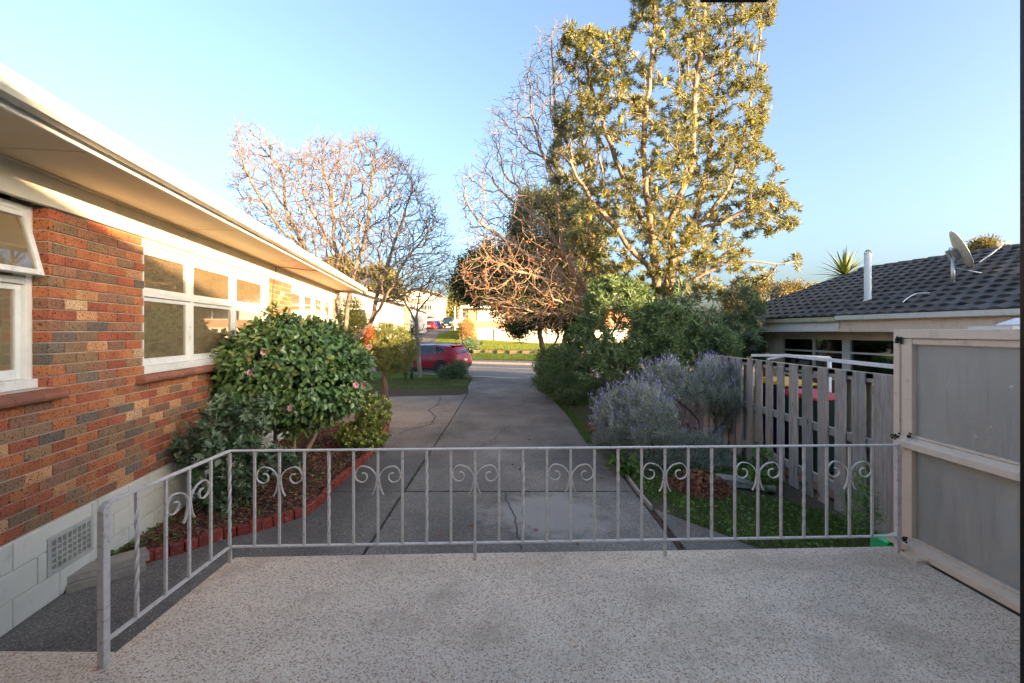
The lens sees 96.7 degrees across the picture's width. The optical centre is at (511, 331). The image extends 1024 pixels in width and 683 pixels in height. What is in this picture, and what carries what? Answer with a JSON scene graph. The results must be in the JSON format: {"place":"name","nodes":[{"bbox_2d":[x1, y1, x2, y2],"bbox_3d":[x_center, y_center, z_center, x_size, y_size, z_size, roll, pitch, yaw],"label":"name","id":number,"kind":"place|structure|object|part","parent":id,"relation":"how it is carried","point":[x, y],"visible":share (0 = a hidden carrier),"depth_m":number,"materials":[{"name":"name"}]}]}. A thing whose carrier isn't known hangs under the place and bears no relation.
{"place":"outdoors","nodes":[
{"label":"outdoors","id":0,"kind":"place"},
{"bbox_2d":[0,378,762,651],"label":"driveway","id":1,"kind":"structure","parent":0,"point":[500,411],"depth_m":5.27,"materials":[{"name":"concrete"}]},
{"bbox_2d":[65,562,145,593],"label":"stone slab","id":2,"kind":"structure","parent":1,"relation":"on","point":[92,581],"depth_m":3.73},
{"bbox_2d":[67,546,149,583],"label":"stone slab","id":3,"kind":"structure","parent":2,"relation":"on","point":[117,562],"depth_m":3.85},
{"bbox_2d":[110,423,372,555],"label":"bark mulch","id":4,"kind":"object","parent":1,"relation":"on","point":[173,528],"visible":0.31,"depth_m":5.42,"materials":[{"name":"brown wood"}]},
{"bbox_2d":[168,386,302,515],"bbox_3d":[-3.143,1.387,5.193,1.363,1.552,0.965,0,0,-28],"label":"bay shrub","id":5,"kind":"object","parent":4,"relation":"on","point":[242,486],"visible":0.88,"depth_m":5.04,"materials":[{"name":"green plant"}]},
{"bbox_2d":[110,424,362,554],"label":"weeds","id":6,"kind":"object","parent":4,"relation":"on","point":[132,541],"visible":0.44,"depth_m":4.82,"materials":[{"name":"green plant"}]},
{"bbox_2d":[208,301,377,458],"bbox_3d":[-3.182,0.805,6.744,2.358,2.510,2.267,0,0,0],"label":"camellia bush","id":7,"kind":"object","parent":4,"relation":"on","point":[307,370],"visible":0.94,"depth_m":6.13,"materials":[{"name":"green plant"}]},
{"bbox_2d":[334,391,393,452],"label":"jade plant","id":8,"kind":"object","parent":4,"relation":"on","point":[368,433],"visible":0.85,"depth_m":7.66,"materials":[{"name":"green plant"}]},
{"bbox_2d":[145,422,389,562],"bbox_3d":[-3.084,2.030,7.035,1.720,0.145,6.151,0,0,-8],"label":"bed edging","id":9,"kind":"object","parent":1,"relation":"on","point":[219,534],"visible":0.44,"depth_m":4.75,"materials":[{"name":"red brick"}]},
{"bbox_2d":[310,384,614,544],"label":"fallen leaves","id":10,"kind":"object","parent":1,"relation":"on","point":[468,526],"visible":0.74,"depth_m":4.85,"materials":[{"name":"brown plant"}]},
{"bbox_2d":[398,328,457,348],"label":"uphill driveway","id":11,"kind":"structure","parent":0,"point":[429,336],"depth_m":58.18,"materials":[{"name":"concrete"}]},
{"bbox_2d":[427,321,437,328],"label":"parked hatchback","id":12,"kind":"object","parent":11,"relation":"on","point":[432,325],"visible":0.52,"depth_m":74.28,"materials":[{"name":"red paint"}]},
{"bbox_2d":[436,321,440,328],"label":"parked hatchback","id":13,"kind":"object","parent":11,"relation":"on","point":[438,323],"visible":0.28,"depth_m":76.86,"materials":[{"name":"blue paint"}]},
{"bbox_2d":[441,317,453,328],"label":"parked van","id":14,"kind":"object","parent":11,"relation":"on","point":[447,321],"visible":0.84,"depth_m":76.67,"materials":[{"name":"white paint"}]},
{"bbox_2d":[0,0,1019,327],"label":"sky","id":15,"kind":"structure","parent":0,"point":[894,125],"materials":[{"name":"blue"}]},
{"bbox_2d":[364,360,754,384],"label":"road","id":16,"kind":"structure","parent":0,"point":[501,370],"depth_m":23.99,"materials":[{"name":"grey asphalt"}]},
{"bbox_2d":[339,293,376,346],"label":"yellow hedge","id":17,"kind":"object","parent":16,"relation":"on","point":[355,319],"visible":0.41,"depth_m":25.79,"materials":[{"name":"brown plant"}]},
{"bbox_2d":[388,343,471,373],"bbox_3d":[-4.302,1.356,23.411,4.325,1.564,2.112,0,0,22],"label":"parked suv","id":18,"kind":"object","parent":16,"relation":"on","point":[434,356],"visible":0.45,"depth_m":22.36,"materials":[{"name":"red paint"}]},
{"bbox_3d":[-4.192,0.890,22.529,0.806,0.416,0.166,0,0,22],"label":"side window","id":19,"kind":"part","parent":18,"relation":"part of","materials":[{"name":"grey glass"}]},
{"bbox_3d":[-3.503,0.876,22.260,0.634,0.369,0.163,0,0,22],"label":"side window","id":20,"kind":"part","parent":18,"relation":"part of","materials":[{"name":"black glass"}]},
{"bbox_3d":[-2.584,0.865,22.724,0.355,0.331,1.267,0,0,22],"label":"rear window","id":21,"kind":"part","parent":18,"relation":"part of","materials":[{"name":"grey glass"}]},
{"bbox_2d":[376,357,754,368],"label":"footpath","id":22,"kind":"structure","parent":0,"point":[525,361],"depth_m":30.31,"materials":[{"name":"concrete"}]},
{"bbox_2d":[356,327,839,554],"bbox_3d":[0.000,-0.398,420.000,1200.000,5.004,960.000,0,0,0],"label":"ground","id":23,"kind":"structure","parent":0,"point":[415,392],"depth_m":16.56,"materials":[{"name":"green plant"}]},
{"bbox_2d":[0,63,366,636],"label":"brick house","id":24,"kind":"structure","parent":23,"relation":"on","point":[136,282],"depth_m":3.87,"materials":[{"name":"red brick"}]},
{"bbox_2d":[0,198,44,391],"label":"window","id":25,"kind":"structure","parent":24,"relation":"in","point":[19,255],"depth_m":3.33,"materials":[{"name":"white paint"}]},
{"bbox_2d":[143,244,266,373],"bbox_3d":[-4.064,-0.235,6.321,0.125,1.330,3.480,0,0,-9],"label":"window","id":26,"kind":"structure","parent":24,"relation":"in","point":[189,303],"depth_m":5.55,"materials":[{"name":"white paint"}]},
{"bbox_2d":[291,288,333,320],"bbox_3d":[-4.843,-0.600,11.129,0.125,0.600,3.780,0,0,-9],"label":"window","id":27,"kind":"structure","parent":24,"relation":"in","point":[303,303],"depth_m":10.84,"materials":[{"name":"white paint"}]},
{"bbox_2d":[218,115,459,340],"bbox_3d":[-6.438,-2.891,17.069,9.068,10.026,5.485,0,0,0],"label":"bare tree","id":28,"kind":"object","parent":23,"relation":"on","point":[300,241],"visible":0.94,"depth_m":16.60,"materials":[{"name":"brown plant"}]},
{"bbox_2d":[321,252,359,274],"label":"distant tree","id":29,"kind":"object","parent":23,"relation":"on","point":[347,259],"visible":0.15,"depth_m":81.11,"materials":[{"name":"green plant"}]},
{"bbox_2d":[339,292,418,338],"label":"gabled house","id":30,"kind":"structure","parent":23,"relation":"on","point":[383,313],"depth_m":46.26,"materials":[{"name":"white paint"}]},
{"bbox_2d":[373,309,386,326],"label":"window","id":31,"kind":"structure","parent":30,"relation":"in","point":[382,315],"depth_m":46.23,"materials":[{"name":"white paint"}]},
{"bbox_2d":[389,309,403,326],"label":"window","id":32,"kind":"structure","parent":30,"relation":"in","point":[401,318],"depth_m":46.43,"materials":[{"name":"white paint"}]},
{"bbox_2d":[351,259,408,300],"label":"distant tree","id":33,"kind":"object","parent":23,"relation":"on","point":[375,282],"visible":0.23,"depth_m":73.68,"materials":[{"name":"brown plant"}]},
{"bbox_2d":[363,319,418,399],"bbox_3d":[-3.620,0.860,13.599,1.429,2.517,1.566,0,0,43],"label":"conifer","id":34,"kind":"object","parent":23,"relation":"on","point":[394,356],"visible":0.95,"depth_m":13.45,"materials":[{"name":"green plant"}]},
{"bbox_2d":[396,361,422,380],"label":"flax clump","id":35,"kind":"object","parent":23,"relation":"on","point":[405,373],"visible":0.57,"depth_m":19.31,"materials":[{"name":"green plant"}]},
{"bbox_2d":[379,267,444,377],"bbox_3d":[-4.582,-0.492,20.913,3.058,5.193,1.889,0,0,0],"label":"sapling","id":36,"kind":"object","parent":23,"relation":"on","point":[417,331],"visible":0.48,"depth_m":20.84,"materials":[{"name":"brown plant"}]},
{"bbox_2d":[404,320,420,378],"bbox_3d":[-4.515,0.763,20.226,1.372,2.776,1.371,0,0,23],"label":"cabbage tree","id":37,"kind":"object","parent":23,"relation":"on","point":[412,329],"visible":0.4,"depth_m":20.16,"materials":[{"name":"green plant"}]},
{"bbox_2d":[354,377,471,394],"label":"front lawn grass","id":38,"kind":"structure","parent":23,"relation":"on","point":[425,382],"depth_m":18.43,"materials":[{"name":"green plant"}]},
{"bbox_2d":[367,370,471,375],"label":"kerb","id":39,"kind":"structure","parent":23,"relation":"on","point":[429,373],"depth_m":22.46,"materials":[{"name":"concrete"}]},
{"bbox_2d":[413,308,429,332],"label":"garage","id":40,"kind":"structure","parent":23,"relation":"on","point":[422,314],"depth_m":58.20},
{"bbox_2d":[400,290,448,327],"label":"two storey house","id":41,"kind":"structure","parent":23,"relation":"on","point":[434,307],"depth_m":84.27,"materials":[{"name":"white paint"}]},
{"bbox_2d":[427,305,431,314],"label":"window","id":42,"kind":"structure","parent":41,"relation":"in","point":[429,310],"depth_m":82.76,"materials":[{"name":"white paint"}]},
{"bbox_2d":[427,319,458,326],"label":"back fence","id":43,"kind":"object","parent":23,"relation":"on","point":[457,320],"visible":0.23,"depth_m":81.98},
{"bbox_2d":[434,329,463,343],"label":"bank grass","id":44,"kind":"structure","parent":23,"relation":"on","point":[451,336],"depth_m":50.51,"materials":[{"name":"green plant"}]},
{"bbox_2d":[435,357,470,378],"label":"kerb shrub","id":45,"kind":"object","parent":23,"relation":"on","point":[457,371],"visible":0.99,"depth_m":20.17,"materials":[{"name":"green plant"}]},
{"bbox_2d":[454,306,455,329],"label":"utility pole","id":46,"kind":"object","parent":23,"relation":"on","point":[454,317],"visible":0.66,"depth_m":69.94,"materials":[{"name":"white paint"}]},
{"bbox_2d":[444,285,467,327],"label":"distant tree","id":47,"kind":"object","parent":23,"relation":"on","point":[450,308],"visible":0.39,"depth_m":90.25,"materials":[{"name":"yellow plant"}]},
{"bbox_2d":[455,316,480,341],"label":"dry bush","id":48,"kind":"object","parent":23,"relation":"on","point":[465,329],"visible":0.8,"depth_m":41.74,"materials":[{"name":"brown plant"}]},
{"bbox_2d":[460,335,482,352],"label":"dry bush","id":49,"kind":"object","parent":23,"relation":"on","point":[470,345],"visible":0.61,"depth_m":36.23,"materials":[{"name":"green plant"}]},
{"bbox_2d":[471,376,516,377],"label":"kerb ramp","id":50,"kind":"structure","parent":23,"relation":"on","point":[494,377],"depth_m":20.80,"materials":[{"name":"concrete"}]},
{"bbox_2d":[443,180,616,370],"bbox_3d":[0.690,-2.010,18.366,7.030,8.316,4.686,0,0,0],"label":"evergreen tree","id":51,"kind":"object","parent":23,"relation":"on","point":[514,334],"visible":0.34,"depth_m":17.59,"materials":[{"name":"brown plant"}]},
{"bbox_2d":[471,354,598,360],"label":"verge grass","id":52,"kind":"structure","parent":23,"relation":"on","point":[512,357],"depth_m":32.90,"materials":[{"name":"green plant"}]},
{"bbox_2d":[473,350,603,354],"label":"retaining wall","id":53,"kind":"structure","parent":23,"relation":"on","point":[501,351],"depth_m":34.80,"materials":[{"name":"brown wood"}]},
{"bbox_2d":[459,298,630,342],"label":"brick bungalow","id":54,"kind":"object","parent":23,"relation":"on","point":[485,327],"visible":0.15,"depth_m":46.61,"materials":[{"name":"white paint"}]},
{"bbox_2d":[477,308,504,320],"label":"window","id":55,"kind":"structure","parent":54,"relation":"in","point":[480,317],"depth_m":46.76,"materials":[{"name":"white paint"}]},
{"bbox_2d":[471,339,622,352],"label":"lawn grass","id":56,"kind":"structure","parent":23,"relation":"on","point":[495,345],"depth_m":41.22,"materials":[{"name":"green plant"}]},
{"bbox_2d":[366,359,754,371],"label":"kerb","id":57,"kind":"structure","parent":23,"relation":"on","point":[510,363],"depth_m":29.24,"materials":[{"name":"concrete"}]},
{"bbox_2d":[626,277,769,412],"bbox_3d":[4.627,0.343,11.393,3.628,3.538,2.311,0,0,0],"label":"banksia bush","id":58,"kind":"object","parent":23,"relation":"on","point":[757,307],"visible":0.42,"depth_m":11.04,"materials":[{"name":"green plant"}]},
{"bbox_2d":[711,312,771,359],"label":"hedge shrub","id":59,"kind":"object","parent":23,"relation":"on","point":[748,353],"visible":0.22,"depth_m":12.27,"materials":[{"name":"green plant"}]},
{"bbox_2d":[713,271,817,315],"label":"golden hedge","id":60,"kind":"object","parent":23,"relation":"on","point":[783,290],"visible":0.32,"depth_m":19.36,"materials":[{"name":"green plant"}]},
{"bbox_2d":[812,246,878,279],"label":"yucca","id":61,"kind":"object","parent":23,"relation":"on","point":[843,265],"visible":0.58,"depth_m":16.85,"materials":[{"name":"green plant"}]},
{"bbox_2d":[700,0,1023,682],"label":"porch house","id":62,"kind":"structure","parent":23,"relation":"on","point":[1021,326],"depth_m":0.62,"materials":[{"name":"brown metal"}]},
{"bbox_2d":[735,244,1019,392],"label":"neighbour house","id":63,"kind":"structure","parent":23,"relation":"on","point":[867,309],"depth_m":9.60,"materials":[{"name":"tile"}]},
{"bbox_2d":[765,332,919,379],"bbox_3d":[7.625,0.650,8.570,0.080,1.300,7.920,0,0,-9],"label":"window frame","id":64,"kind":"structure","parent":63,"relation":"in","point":[777,343],"depth_m":10.55,"materials":[{"name":"beige paint"}]},
{"bbox_2d":[945,231,1011,282],"bbox_3d":[8.930,-1.389,8.788,1.155,1.118,0.550,0,0,-10],"label":"satellite dish","id":65,"kind":"object","parent":63,"relation":"on","point":[960,250],"visible":0.99,"depth_m":8.67,"materials":[{"name":"metal"}]},
{"bbox_2d":[968,318,1019,339],"bbox_3d":[3.650,-0.005,3.220,0.550,0.190,0.300,0,0,0],"label":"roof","id":66,"kind":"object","parent":23,"relation":"on","point":[1015,321],"visible":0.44,"depth_m":3.22,"materials":[{"name":"white metal"}]},
{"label":"deck base","id":67,"kind":"structure","parent":23,"relation":"on","visible":0},
{"bbox_2d":[0,546,1019,682],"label":"deck","id":68,"kind":"structure","parent":67,"relation":"on","point":[887,614],"depth_m":2.33,"materials":[{"name":"grey concrete"}]},
{"bbox_2d":[97,443,901,668],"bbox_3d":[0.298,1.130,3.002,4.624,0.740,0.923,0,0,-13],"label":"railing","id":69,"kind":"object","parent":68,"relation":"on","point":[104,636],"visible":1,"depth_m":2.99,"materials":[{"name":"metal"}]},
{"bbox_2d":[887,329,1019,612],"bbox_3d":[2.703,0.840,2.285,0.185,1.710,1.950,0,0,0],"label":"privacy screen","id":70,"kind":"object","parent":68,"relation":"on","point":[956,434],"visible":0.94,"depth_m":2.79,"materials":[{"name":"paint"}]},
{"bbox_2d":[902,550,1019,616],"bbox_3d":[2.771,1.815,1.120,0.179,0.570,4.240,0,0,0],"label":"deck ledge","id":71,"kind":"object","parent":67,"relation":"on","point":[980,593],"depth_m":2.68,"materials":[{"name":"concrete"}]},
{"bbox_2d":[555,381,869,548],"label":"garden soil","id":72,"kind":"structure","parent":0,"point":[789,492],"depth_m":5.67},
{"bbox_2d":[446,12,636,376],"bbox_3d":[1.029,-3.869,14.278,6.247,11.940,4.338,0,0,0],"label":"liquidambar tree","id":73,"kind":"object","parent":72,"relation":"on","point":[571,265],"visible":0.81,"depth_m":13.83,"materials":[{"name":"brown plant"}]},
{"bbox_2d":[530,339,581,379],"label":"ground shrub","id":74,"kind":"object","parent":72,"relation":"on","point":[537,358],"visible":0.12,"depth_m":17.58,"materials":[{"name":"green plant"}]},
{"bbox_2d":[529,343,597,405],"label":"ground shrub","id":75,"kind":"object","parent":72,"relation":"on","point":[549,383],"visible":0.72,"depth_m":13.35,"materials":[{"name":"green plant"}]},
{"bbox_2d":[532,377,639,477],"bbox_3d":[1.419,2.030,13.245,0.596,0.117,13.591,0,0,-3],"label":"grass fringe","id":76,"kind":"object","parent":72,"relation":"on","point":[576,422],"depth_m":10.31,"materials":[{"name":"green plant"}]},
{"bbox_2d":[583,422,611,437],"bbox_3d":[1.855,2.032,9.604,0.755,0.177,1.433,0,0,0],"label":"leaf pile","id":77,"kind":"object","parent":72,"relation":"on","point":[587,425],"visible":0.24,"depth_m":9.51,"materials":[{"name":"brown plant"}]},
{"bbox_2d":[556,272,661,417],"bbox_3d":[2.331,0.344,10.813,2.600,3.537,2.560,0,0,0],"label":"oleander shrub","id":78,"kind":"object","parent":72,"relation":"on","point":[602,290],"visible":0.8,"depth_m":10.37,"materials":[{"name":"green plant"}]},
{"bbox_2d":[605,445,643,478],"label":"marsh weed","id":79,"kind":"object","parent":72,"relation":"on","point":[628,466],"visible":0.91,"depth_m":6.51,"materials":[{"name":"green plant"}]},
{"bbox_2d":[587,372,737,470],"bbox_3d":[2.315,1.413,7.053,2.392,1.644,1.369,0,0,-28],"label":"lavender bush","id":80,"kind":"object","parent":72,"relation":"on","point":[634,404],"visible":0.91,"depth_m":6.87,"materials":[{"name":"purple plant"}]},
{"bbox_2d":[536,0,804,399],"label":"banksia tree","id":81,"kind":"object","parent":72,"relation":"on","point":[701,45],"visible":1,"depth_m":12.21,"materials":[{"name":"green plant"}]},
{"bbox_2d":[643,298,745,424],"bbox_3d":[4.086,0.655,10.344,2.370,2.911,1.409,0,0,0],"label":"oleander shrub","id":82,"kind":"object","parent":72,"relation":"on","point":[673,340],"visible":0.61,"depth_m":10.15,"materials":[{"name":"green plant"}]},
{"bbox_2d":[635,349,754,441],"bbox_3d":[3.207,1.198,7.902,2.124,1.818,1.385,0,0,0],"label":"lavender bush","id":83,"kind":"object","parent":72,"relation":"on","point":[710,387],"visible":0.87,"depth_m":7.71,"materials":[{"name":"purple plant"}]},
{"bbox_2d":[666,468,737,500],"bbox_3d":[2.493,1.980,6.046,0.901,0.294,0.959,0,0,0],"label":"leaf pile","id":84,"kind":"object","parent":72,"relation":"on","point":[700,482],"visible":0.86,"depth_m":5.84,"materials":[{"name":"brown plant"}]},
{"bbox_2d":[555,381,880,548],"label":"grass tufts","id":85,"kind":"object","parent":72,"relation":"on","point":[817,526],"visible":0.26,"depth_m":5.10,"materials":[{"name":"green plant"}]},
{"bbox_2d":[716,474,774,492],"bbox_3d":[3.015,2.018,6.070,0.850,0.177,0.218,0,0,26],"label":"log","id":86,"kind":"object","parent":72,"relation":"on","point":[741,483],"visible":0.54,"depth_m":6.01,"materials":[{"name":"grey wood"}]},
{"bbox_2d":[743,442,778,495],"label":"broad weed","id":87,"kind":"object","parent":72,"relation":"on","point":[764,478],"visible":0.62,"depth_m":5.92,"materials":[{"name":"green plant"}]},
{"bbox_2d":[704,354,893,533],"bbox_3d":[3.837,1.264,6.625,0.100,1.672,4.850,0,0,0],"label":"paling fence","id":88,"kind":"object","parent":72,"relation":"on","point":[864,407],"visible":0.53,"depth_m":5.52,"materials":[{"name":"grey wood"}]},
{"bbox_2d":[832,458,889,546],"bbox_3d":[3.315,1.659,4.325,0.464,0.890,0.388,0,0,0],"label":"fern weed","id":89,"kind":"object","parent":72,"relation":"on","point":[865,520],"visible":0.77,"depth_m":4.34,"materials":[{"name":"green plant"}]},
{"bbox_2d":[667,398,833,501],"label":"side path","id":90,"kind":"structure","parent":0,"point":[692,419],"depth_m":9.95,"materials":[{"name":"grey concrete"}]},
{"bbox_2d":[763,376,816,453],"bbox_3d":[4.547,1.410,7.576,0.594,1.278,0.746,0,0,-6],"label":"wheelie bin","id":91,"kind":"object","parent":90,"relation":"on","point":[775,406],"visible":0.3,"depth_m":7.45,"materials":[{"name":"blue"}]},
{"bbox_2d":[785,389,834,472],"bbox_3d":[4.497,1.465,6.776,0.594,1.168,0.746,0,0,-6],"label":"wheelie bin","id":92,"kind":"object","parent":90,"relation":"on","point":[831,424],"visible":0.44,"depth_m":6.49,"materials":[{"name":"red"}]},
{"bbox_2d":[751,354,893,392],"bbox_3d":[4.498,1.221,6.128,0.964,1.758,3.057,0,0,0],"label":"clothesline","id":93,"kind":"object","parent":90,"relation":"on","point":[829,359],"visible":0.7,"depth_m":6.43,"materials":[{"name":"white metal"}]},
{"bbox_2d":[870,534,893,546],"bbox_3d":[2.940,1.795,3.436,0.420,0.570,0.272,0,0,0],"label":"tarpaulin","id":94,"kind":"object","parent":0,"point":[879,542],"visible":0.08,"depth_m":3.47,"materials":[{"name":"green plastic"}]},
{"bbox_2d":[963,233,1012,250],"bbox_3d":[31.059,-2.495,29.926,2.841,7.925,2.958,0,0,-29],"label":"golden tree","id":95,"kind":"object","parent":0,"point":[983,242],"visible":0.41,"depth_m":29.68,"materials":[{"name":"yellow plant"}]}
]}

